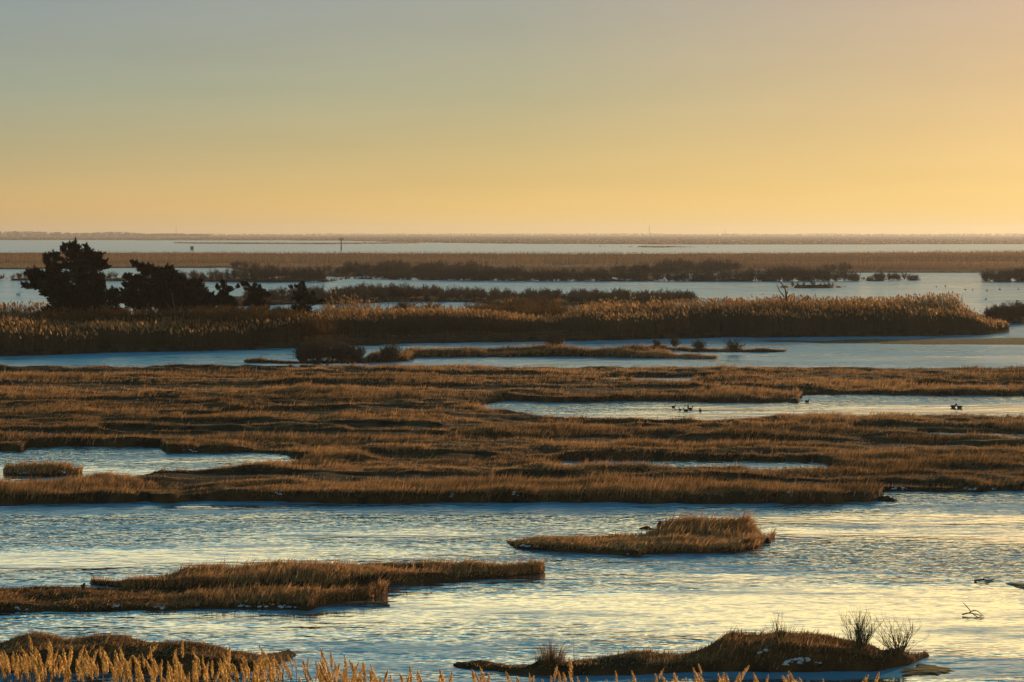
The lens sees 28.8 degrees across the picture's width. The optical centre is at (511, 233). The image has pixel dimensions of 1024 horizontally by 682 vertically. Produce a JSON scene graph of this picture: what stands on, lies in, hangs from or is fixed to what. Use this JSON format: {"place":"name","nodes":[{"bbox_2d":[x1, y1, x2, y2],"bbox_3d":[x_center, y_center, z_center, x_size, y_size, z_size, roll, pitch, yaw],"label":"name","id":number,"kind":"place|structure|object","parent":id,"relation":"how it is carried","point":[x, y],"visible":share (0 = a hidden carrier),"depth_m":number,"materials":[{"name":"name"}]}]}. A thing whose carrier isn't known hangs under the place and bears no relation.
{"place":"outdoors","nodes":[
{"label":"outdoors","id":0,"kind":"place"},
{"bbox_2d":[0,576,389,609],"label":"marsh grass","id":1,"kind":"structure","parent":0,"point":[244,595],"depth_m":69.98,"materials":[{"name":"plant"}]},
{"bbox_2d":[90,554,549,588],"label":"marsh grass","id":2,"kind":"structure","parent":0,"point":[329,572],"depth_m":73.97,"materials":[{"name":"plant"}]},
{"bbox_2d":[0,275,920,281],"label":"marsh grass","id":3,"kind":"structure","parent":0,"point":[208,278],"depth_m":545.24,"materials":[{"name":"plant"}]},
{"bbox_2d":[244,340,717,362],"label":"marsh grass","id":4,"kind":"structure","parent":0,"point":[633,349],"depth_m":209.76,"materials":[{"name":"plant"}]},
{"bbox_2d":[0,240,1023,681],"bbox_3d":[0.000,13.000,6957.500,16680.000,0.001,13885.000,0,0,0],"label":"water","id":5,"kind":"structure","parent":0,"point":[924,560],"depth_m":82.96,"materials":[{"name":"teal liquid"}]},
{"bbox_2d":[0,654,4,670],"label":"common reed","id":6,"kind":"object","parent":5,"relation":"on","point":[2,661],"visible":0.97,"depth_m":44.39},
{"bbox_2d":[0,656,8,681],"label":"common reed","id":7,"kind":"object","parent":5,"relation":"on","point":[6,663],"visible":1,"depth_m":40.24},
{"bbox_2d":[6,656,10,681],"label":"common reed","id":8,"kind":"object","parent":5,"relation":"on","point":[9,669],"visible":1,"depth_m":40.46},
{"bbox_2d":[13,660,17,679],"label":"common reed","id":9,"kind":"object","parent":5,"relation":"on","point":[15,670],"visible":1,"depth_m":41.11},
{"bbox_2d":[6,653,25,680],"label":"common reed","id":10,"kind":"object","parent":5,"relation":"on","point":[16,657],"visible":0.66,"depth_m":43.23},
{"bbox_2d":[12,652,26,681],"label":"common reed","id":11,"kind":"object","parent":5,"relation":"on","point":[13,659],"visible":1,"depth_m":42.59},
{"bbox_2d":[18,657,21,681],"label":"common reed","id":12,"kind":"object","parent":5,"relation":"on","point":[20,661],"visible":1,"depth_m":40.82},
{"bbox_2d":[24,658,29,679],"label":"common reed","id":13,"kind":"object","parent":5,"relation":"on","point":[27,673],"visible":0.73,"depth_m":44.01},
{"bbox_2d":[28,635,32,653],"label":"common reed","id":14,"kind":"object","parent":5,"relation":"on","point":[30,642],"visible":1,"depth_m":43.73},
{"bbox_2d":[34,646,45,681],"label":"common reed","id":15,"kind":"object","parent":5,"relation":"on","point":[38,656],"visible":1,"depth_m":45.72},
{"bbox_2d":[2,458,84,474],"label":"marsh grass","id":16,"kind":"structure","parent":5,"relation":"on","point":[41,467],"depth_m":107.50,"materials":[{"name":"plant"}]},
{"bbox_2d":[47,639,57,681],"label":"common reed","id":17,"kind":"object","parent":5,"relation":"on","point":[49,644],"visible":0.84,"depth_m":44.49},
{"bbox_2d":[52,649,58,666],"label":"common reed","id":18,"kind":"object","parent":5,"relation":"on","point":[54,660],"visible":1,"depth_m":40.89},
{"bbox_2d":[54,659,57,676],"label":"common reed","id":19,"kind":"object","parent":5,"relation":"on","point":[55,668],"visible":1,"depth_m":40.85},
{"bbox_2d":[62,649,66,670],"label":"common reed","id":20,"kind":"object","parent":5,"relation":"on","point":[64,658],"visible":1,"depth_m":40.28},
{"bbox_2d":[67,647,72,681],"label":"common reed","id":21,"kind":"object","parent":5,"relation":"on","point":[69,658],"visible":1,"depth_m":41.65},
{"bbox_2d":[76,665,83,681],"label":"common reed","id":22,"kind":"object","parent":5,"relation":"on","point":[81,677],"visible":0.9,"depth_m":42.83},
{"bbox_2d":[77,646,84,681],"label":"common reed","id":23,"kind":"object","parent":5,"relation":"on","point":[80,653],"visible":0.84,"depth_m":46.87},
{"bbox_2d":[83,649,89,679],"bbox_3d":[-9.458,11.077,44.098,0.255,3.847,0.458,0,0,-9],"label":"common reed","id":24,"kind":"object","parent":5,"relation":"on","point":[86,654],"visible":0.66,"depth_m":44.01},
{"bbox_2d":[88,650,97,681],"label":"common reed","id":25,"kind":"object","parent":5,"relation":"on","point":[94,658],"visible":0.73,"depth_m":43.12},
{"bbox_2d":[101,647,108,681],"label":"common reed","id":26,"kind":"object","parent":5,"relation":"on","point":[105,660],"visible":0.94,"depth_m":40.95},
{"bbox_2d":[114,650,118,667],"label":"common reed","id":27,"kind":"object","parent":5,"relation":"on","point":[116,658],"visible":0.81,"depth_m":42.08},
{"bbox_2d":[118,661,122,681],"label":"common reed","id":28,"kind":"object","parent":5,"relation":"on","point":[120,666],"visible":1,"depth_m":41.13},
{"bbox_2d":[132,655,152,681],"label":"common reed","id":29,"kind":"object","parent":5,"relation":"on","point":[138,666],"visible":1,"depth_m":40.60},
{"bbox_2d":[141,644,158,681],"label":"common reed","id":30,"kind":"object","parent":5,"relation":"on","point":[148,656],"visible":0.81,"depth_m":46.84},
{"bbox_2d":[149,647,151,678],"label":"common reed","id":31,"kind":"object","parent":5,"relation":"on","point":[150,649],"visible":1,"depth_m":43.26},
{"bbox_2d":[159,660,162,678],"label":"common reed","id":32,"kind":"object","parent":5,"relation":"on","point":[161,667],"visible":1,"depth_m":41.51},
{"bbox_2d":[181,639,183,681],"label":"common reed","id":33,"kind":"object","parent":5,"relation":"on","point":[182,648],"visible":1,"depth_m":45.41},
{"bbox_2d":[192,650,200,679],"bbox_3d":[-7.295,11.298,45.811,0.335,3.412,0.403,-1,-1,0],"label":"common reed","id":34,"kind":"object","parent":5,"relation":"on","point":[195,657],"visible":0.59,"depth_m":45.84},
{"bbox_2d":[197,657,200,681],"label":"common reed","id":35,"kind":"object","parent":5,"relation":"on","point":[199,666],"visible":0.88,"depth_m":44.19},
{"bbox_2d":[203,664,207,681],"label":"common reed","id":36,"kind":"object","parent":5,"relation":"on","point":[205,674],"visible":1,"depth_m":40.63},
{"bbox_2d":[210,660,213,681],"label":"common reed","id":37,"kind":"object","parent":5,"relation":"on","point":[212,664],"visible":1,"depth_m":40.10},
{"bbox_2d":[213,670,219,681],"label":"common reed","id":38,"kind":"object","parent":5,"relation":"on","point":[217,676],"visible":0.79,"depth_m":46.35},
{"bbox_2d":[222,652,229,674],"bbox_3d":[-6.477,11.208,44.983,0.326,3.584,0.419,0,0,30],"label":"common reed","id":39,"kind":"object","parent":5,"relation":"on","point":[224,657],"visible":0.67,"depth_m":44.85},
{"bbox_2d":[223,660,232,679],"bbox_3d":[-5.535,10.876,41.102,0.793,4.265,0.439,-6,-1,0],"label":"common reed","id":40,"kind":"object","parent":5,"relation":"on","point":[228,666],"visible":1,"depth_m":41.04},
{"bbox_2d":[227,646,230,677],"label":"common reed","id":41,"kind":"object","parent":5,"relation":"on","point":[228,658],"visible":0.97,"depth_m":45.10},
{"bbox_2d":[231,663,239,681],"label":"common reed","id":42,"kind":"object","parent":5,"relation":"on","point":[235,671],"visible":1,"depth_m":40.07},
{"bbox_2d":[253,661,258,677],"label":"common reed","id":43,"kind":"object","parent":5,"relation":"on","point":[255,669],"visible":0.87,"depth_m":41.32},
{"bbox_2d":[259,645,268,665],"bbox_3d":[-5.410,11.218,45.721,0.557,3.574,0.391,-5,1,0],"label":"common reed","id":44,"kind":"object","parent":5,"relation":"on","point":[264,656],"visible":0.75,"depth_m":45.77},
{"bbox_2d":[272,659,275,679],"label":"common reed","id":45,"kind":"object","parent":5,"relation":"on","point":[273,672],"visible":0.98,"depth_m":40.65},
{"bbox_2d":[272,657,287,681],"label":"common reed","id":46,"kind":"object","parent":5,"relation":"on","point":[282,666],"visible":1,"depth_m":43.07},
{"bbox_2d":[290,658,302,681],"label":"common reed","id":47,"kind":"object","parent":5,"relation":"on","point":[295,664],"visible":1,"depth_m":45.56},
{"bbox_2d":[20,296,576,341],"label":"reed bed","id":48,"kind":"object","parent":5,"relation":"on","point":[316,327],"visible":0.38,"depth_m":238.14,"materials":[{"name":"plant"}]},
{"bbox_2d":[101,259,219,311],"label":"cedar tree","id":49,"kind":"object","parent":48,"relation":"on","point":[160,287],"visible":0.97,"depth_m":245.08,"materials":[{"name":"green plant"}]},
{"bbox_2d":[165,295,189,316],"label":"dead sapling","id":50,"kind":"object","parent":48,"relation":"on","point":[174,308],"visible":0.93,"depth_m":238.22,"materials":[{"name":"brown wood"}]},
{"bbox_2d":[211,278,240,310],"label":"cedar tree","id":51,"kind":"object","parent":48,"relation":"on","point":[225,297],"visible":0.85,"depth_m":242.10,"materials":[{"name":"green plant"}]},
{"bbox_2d":[240,280,271,307],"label":"cedar tree","id":52,"kind":"object","parent":48,"relation":"on","point":[256,294],"visible":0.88,"depth_m":241.75,"materials":[{"name":"green plant"}]},
{"bbox_2d":[287,280,325,313],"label":"cedar tree","id":53,"kind":"object","parent":48,"relation":"on","point":[304,299],"visible":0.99,"depth_m":240.87,"materials":[{"name":"green plant"}]},
{"bbox_2d":[302,660,306,681],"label":"common reed","id":54,"kind":"object","parent":5,"relation":"on","point":[304,665],"visible":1,"depth_m":44.67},
{"bbox_2d":[306,658,308,681],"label":"common reed","id":55,"kind":"object","parent":5,"relation":"on","point":[307,663],"visible":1,"depth_m":43.85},
{"bbox_2d":[317,648,324,681],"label":"common reed","id":56,"kind":"object","parent":5,"relation":"on","point":[322,661],"visible":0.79,"depth_m":43.91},
{"bbox_2d":[319,658,329,681],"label":"common reed","id":57,"kind":"object","parent":5,"relation":"on","point":[325,670],"visible":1,"depth_m":40.30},
{"bbox_2d":[326,664,331,681],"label":"common reed","id":58,"kind":"object","parent":5,"relation":"on","point":[329,672],"visible":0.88,"depth_m":42.55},
{"bbox_2d":[329,651,333,680],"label":"common reed","id":59,"kind":"object","parent":5,"relation":"on","point":[331,657],"visible":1,"depth_m":46.61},
{"bbox_2d":[343,654,348,674],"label":"common reed","id":60,"kind":"object","parent":5,"relation":"on","point":[345,666],"visible":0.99,"depth_m":44.48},
{"bbox_2d":[343,668,348,681],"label":"common reed","id":61,"kind":"object","parent":5,"relation":"on","point":[345,678],"visible":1,"depth_m":42.13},
{"bbox_2d":[352,662,357,681],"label":"common reed","id":62,"kind":"object","parent":5,"relation":"on","point":[354,674],"visible":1,"depth_m":41.39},
{"bbox_2d":[343,601,389,605],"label":"fallen log","id":63,"kind":"object","parent":5,"relation":"on","point":[383,603],"visible":1,"depth_m":69.62,"materials":[{"name":"brown wood"}]},
{"bbox_2d":[370,664,376,681],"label":"common reed","id":64,"kind":"object","parent":5,"relation":"on","point":[372,673],"visible":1,"depth_m":41.19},
{"bbox_2d":[383,669,388,681],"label":"common reed","id":65,"kind":"object","parent":5,"relation":"on","point":[386,676],"visible":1,"depth_m":43.42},
{"bbox_2d":[439,668,444,681],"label":"common reed","id":66,"kind":"object","parent":5,"relation":"on","point":[441,676],"visible":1,"depth_m":40.58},
{"bbox_2d":[479,665,485,681],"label":"common reed","id":67,"kind":"object","parent":5,"relation":"on","point":[484,679],"visible":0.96,"depth_m":42.20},
{"bbox_2d":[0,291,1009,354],"bbox_3d":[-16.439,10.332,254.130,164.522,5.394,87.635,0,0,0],"label":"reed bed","id":68,"kind":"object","parent":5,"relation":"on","point":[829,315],"visible":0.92,"depth_m":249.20,"materials":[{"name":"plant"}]},
{"bbox_2d":[0,648,1016,681],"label":"reed fringe","id":69,"kind":"object","parent":5,"relation":"in","point":[85,665],"visible":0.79,"depth_m":41.68,"materials":[{"name":"plant"}]},
{"bbox_2d":[0,249,1023,276],"bbox_3d":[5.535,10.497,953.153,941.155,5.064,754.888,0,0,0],"label":"reed belt","id":70,"kind":"object","parent":5,"relation":"on","point":[909,260],"visible":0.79,"depth_m":843.69,"materials":[{"name":"plant"}]},
{"bbox_2d":[568,657,572,681],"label":"common reed","id":71,"kind":"object","parent":5,"relation":"on","point":[570,666],"visible":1,"depth_m":43.06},
{"bbox_2d":[639,526,653,529],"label":"mud clod","id":72,"kind":"object","parent":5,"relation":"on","point":[645,527],"visible":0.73,"depth_m":87.56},
{"bbox_2d":[692,667,699,681],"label":"common reed","id":73,"kind":"object","parent":5,"relation":"on","point":[696,676],"visible":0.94,"depth_m":45.94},
{"bbox_2d":[739,665,749,681],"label":"common reed","id":74,"kind":"object","parent":5,"relation":"on","point":[743,672],"visible":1,"depth_m":44.20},
{"bbox_2d":[878,495,889,500],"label":"mud clod","id":75,"kind":"object","parent":5,"relation":"on","point":[884,498],"visible":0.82,"depth_m":96.95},
{"bbox_2d":[767,338,1023,344],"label":"mud shoal","id":76,"kind":"structure","parent":5,"relation":"on","point":[995,341],"depth_m":238.50,"materials":[{"name":"soil"}]},
{"bbox_2d":[901,664,952,676],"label":"mud shoal","id":77,"kind":"structure","parent":5,"relation":"on","point":[921,669],"depth_m":59.09,"materials":[{"name":"soil"}]},
{"bbox_2d":[962,603,983,617],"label":"driftwood branch","id":78,"kind":"object","parent":5,"relation":"on","point":[974,614],"visible":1,"depth_m":67.75,"materials":[{"name":"brown wood"}]},
{"bbox_2d":[974,577,993,581],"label":"driftwood branch","id":79,"kind":"object","parent":5,"relation":"on","point":[976,580],"visible":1,"depth_m":74.32,"materials":[{"name":"brown wood"}]},
{"bbox_2d":[1005,583,1023,588],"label":"mud shoal","id":80,"kind":"structure","parent":5,"relation":"on","point":[1019,585],"depth_m":73.53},
{"bbox_2d":[0,235,1023,676],"bbox_3d":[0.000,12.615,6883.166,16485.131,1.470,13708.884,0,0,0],"label":"marsh ground","id":81,"kind":"structure","parent":0,"point":[762,663],"depth_m":125.97,"materials":[{"name":"plant"}]},
{"bbox_2d":[20,237,120,313],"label":"cedar tree","id":82,"kind":"object","parent":81,"relation":"on","point":[53,283],"visible":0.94,"depth_m":248.92,"materials":[{"name":"green plant"}]},
{"bbox_2d":[0,231,209,236],"bbox_3d":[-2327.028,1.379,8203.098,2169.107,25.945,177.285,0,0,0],"label":"distant wood","id":83,"kind":"object","parent":81,"relation":"on","point":[38,234],"visible":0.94,"depth_m":8174.31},
{"bbox_2d":[0,267,243,280],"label":"shrub thicket","id":84,"kind":"object","parent":81,"relation":"on","point":[235,273],"visible":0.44,"depth_m":542.17,"materials":[{"name":"plant"}]},
{"bbox_2d":[0,627,292,673],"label":"marsh grass","id":85,"kind":"structure","parent":81,"relation":"on","point":[71,641],"depth_m":59.93,"materials":[{"name":"plant"}]},
{"bbox_2d":[174,242,429,243],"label":"marsh flat","id":86,"kind":"structure","parent":81,"relation":"on","point":[301,242],"depth_m":2624.20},
{"bbox_2d":[292,343,317,362],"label":"marsh bush","id":87,"kind":"object","parent":81,"relation":"on","point":[302,353],"visible":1,"depth_m":196.90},
{"bbox_2d":[303,334,334,363],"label":"marsh bush","id":88,"kind":"object","parent":81,"relation":"on","point":[319,354],"visible":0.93,"depth_m":197.97,"materials":[{"name":"plant"}]},
{"bbox_2d":[323,339,351,363],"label":"marsh bush","id":89,"kind":"object","parent":81,"relation":"on","point":[335,352],"visible":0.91,"depth_m":196.77,"materials":[{"name":"plant"}]},
{"bbox_2d":[342,343,367,363],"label":"marsh bush","id":90,"kind":"object","parent":81,"relation":"on","point":[355,356],"visible":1,"depth_m":195.78,"materials":[{"name":"plant"}]},
{"bbox_2d":[377,340,401,360],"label":"marsh bush","id":91,"kind":"object","parent":81,"relation":"on","point":[390,353],"visible":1,"depth_m":199.48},
{"bbox_2d":[392,297,420,316],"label":"rusty shrub","id":92,"kind":"object","parent":81,"relation":"on","point":[403,305],"visible":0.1,"depth_m":287.70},
{"bbox_2d":[416,299,451,313],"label":"rusty shrub","id":93,"kind":"object","parent":81,"relation":"on","point":[433,305],"visible":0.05,"depth_m":287.61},
{"bbox_2d":[236,282,697,304],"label":"shrub thicket","id":94,"kind":"object","parent":81,"relation":"on","point":[363,292],"visible":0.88,"depth_m":379.37,"materials":[{"name":"plant"}]},
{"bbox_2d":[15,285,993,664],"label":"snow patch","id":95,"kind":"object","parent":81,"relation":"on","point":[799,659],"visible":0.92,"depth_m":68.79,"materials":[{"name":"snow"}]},
{"bbox_2d":[0,235,1023,243],"bbox_3d":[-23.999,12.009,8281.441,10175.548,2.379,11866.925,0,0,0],"label":"marsh flat","id":96,"kind":"structure","parent":81,"relation":"on","point":[654,241],"depth_m":4024.07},
{"bbox_2d":[3,233,1023,235],"bbox_3d":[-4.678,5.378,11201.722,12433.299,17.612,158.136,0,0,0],"label":"distant wood","id":97,"kind":"object","parent":81,"relation":"on","point":[635,234],"visible":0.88,"depth_m":11188.81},
{"bbox_2d":[498,292,541,307],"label":"rusty shrub","id":98,"kind":"object","parent":81,"relation":"on","point":[514,301],"visible":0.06,"depth_m":288.17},
{"bbox_2d":[229,257,853,275],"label":"shrub thicket","id":99,"kind":"object","parent":81,"relation":"on","point":[387,267],"visible":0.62,"depth_m":622.83,"materials":[{"name":"plant"}]},
{"bbox_2d":[531,294,563,308],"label":"rusty shrub","id":100,"kind":"object","parent":81,"relation":"on","point":[545,301],"visible":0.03,"depth_m":287.43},
{"bbox_2d":[525,639,572,668],"bbox_3d":[1.155,12.594,59.151,1.435,1.279,1.344,0,0,-42],"label":"grass mound","id":101,"kind":"object","parent":81,"relation":"on","point":[548,658],"depth_m":59.00,"materials":[{"name":"plant"}]},
{"bbox_2d":[541,331,564,345],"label":"marsh bush","id":102,"kind":"object","parent":81,"relation":"on","point":[553,338],"visible":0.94,"depth_m":224.22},
{"bbox_2d":[238,264,920,281],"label":"shrub thicket","id":103,"kind":"object","parent":81,"relation":"on","point":[311,275],"visible":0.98,"depth_m":544.52,"materials":[{"name":"plant"}]},
{"bbox_2d":[599,245,694,246],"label":"marsh flat","id":104,"kind":"structure","parent":81,"relation":"on","point":[657,246],"depth_m":1880.32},
{"bbox_2d":[668,337,681,346],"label":"marsh bush","id":105,"kind":"object","parent":81,"relation":"on","point":[673,342],"visible":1,"depth_m":222.79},
{"bbox_2d":[689,338,707,350],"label":"marsh bush","id":106,"kind":"object","parent":81,"relation":"on","point":[699,345],"visible":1,"depth_m":216.49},
{"bbox_2d":[723,337,745,351],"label":"marsh bush","id":107,"kind":"object","parent":81,"relation":"on","point":[733,347],"visible":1,"depth_m":214.18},
{"bbox_2d":[765,611,795,639],"bbox_3d":[7.994,11.783,60.132,0.977,1.148,0.926,0,0,-10],"label":"bare shrub","id":108,"kind":"object","parent":81,"relation":"on","point":[779,632],"visible":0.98,"depth_m":60.01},
{"bbox_2d":[777,277,805,325],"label":"dead tree","id":109,"kind":"object","parent":81,"relation":"on","point":[786,292],"visible":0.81,"depth_m":261.90,"materials":[{"name":"brown wood"}]},
{"bbox_2d":[778,283,845,287],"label":"marsh grass","id":110,"kind":"structure","parent":81,"relation":"on","point":[814,285],"depth_m":476.40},
{"bbox_2d":[838,604,885,649],"bbox_3d":[10.511,11.838,59.718,1.434,1.492,1.470,0,0,23],"label":"bare shrub","id":111,"kind":"object","parent":81,"relation":"on","point":[858,638],"visible":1,"depth_m":59.78,"materials":[{"name":"plant"}]},
{"bbox_2d":[873,613,928,653],"bbox_3d":[11.758,12.057,60.135,1.554,1.320,1.960,0,0,-18],"label":"bare shrub","id":112,"kind":"object","parent":81,"relation":"on","point":[902,647],"visible":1,"depth_m":60.11,"materials":[{"name":"plant"}]},
{"bbox_2d":[979,265,1023,280],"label":"shrub thicket","id":113,"kind":"object","parent":81,"relation":"on","point":[1017,274],"visible":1,"depth_m":537.37,"materials":[{"name":"plant"}]},
{"bbox_2d":[982,300,1023,322],"bbox_3d":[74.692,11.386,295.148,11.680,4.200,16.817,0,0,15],"label":"shrub thicket","id":114,"kind":"object","parent":81,"relation":"on","point":[1004,312],"visible":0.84,"depth_m":289.48,"materials":[{"name":"plant"}]},
{"bbox_2d":[0,0,1023,234],"label":"sky","id":115,"kind":"structure","parent":0,"point":[303,117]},
{"bbox_2d":[507,500,778,553],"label":"marsh grass","id":116,"kind":"structure","parent":0,"point":[700,532],"depth_m":82.95,"materials":[{"name":"plant"}]},
{"bbox_2d":[464,625,927,673],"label":"marsh grass","id":117,"kind":"structure","parent":0,"point":[730,644],"depth_m":59.61,"materials":[{"name":"plant"}]},
{"bbox_2d":[647,342,786,351],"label":"marsh grass","id":118,"kind":"structure","parent":0,"point":[661,345],"depth_m":219.37,"materials":[{"name":"plant"}]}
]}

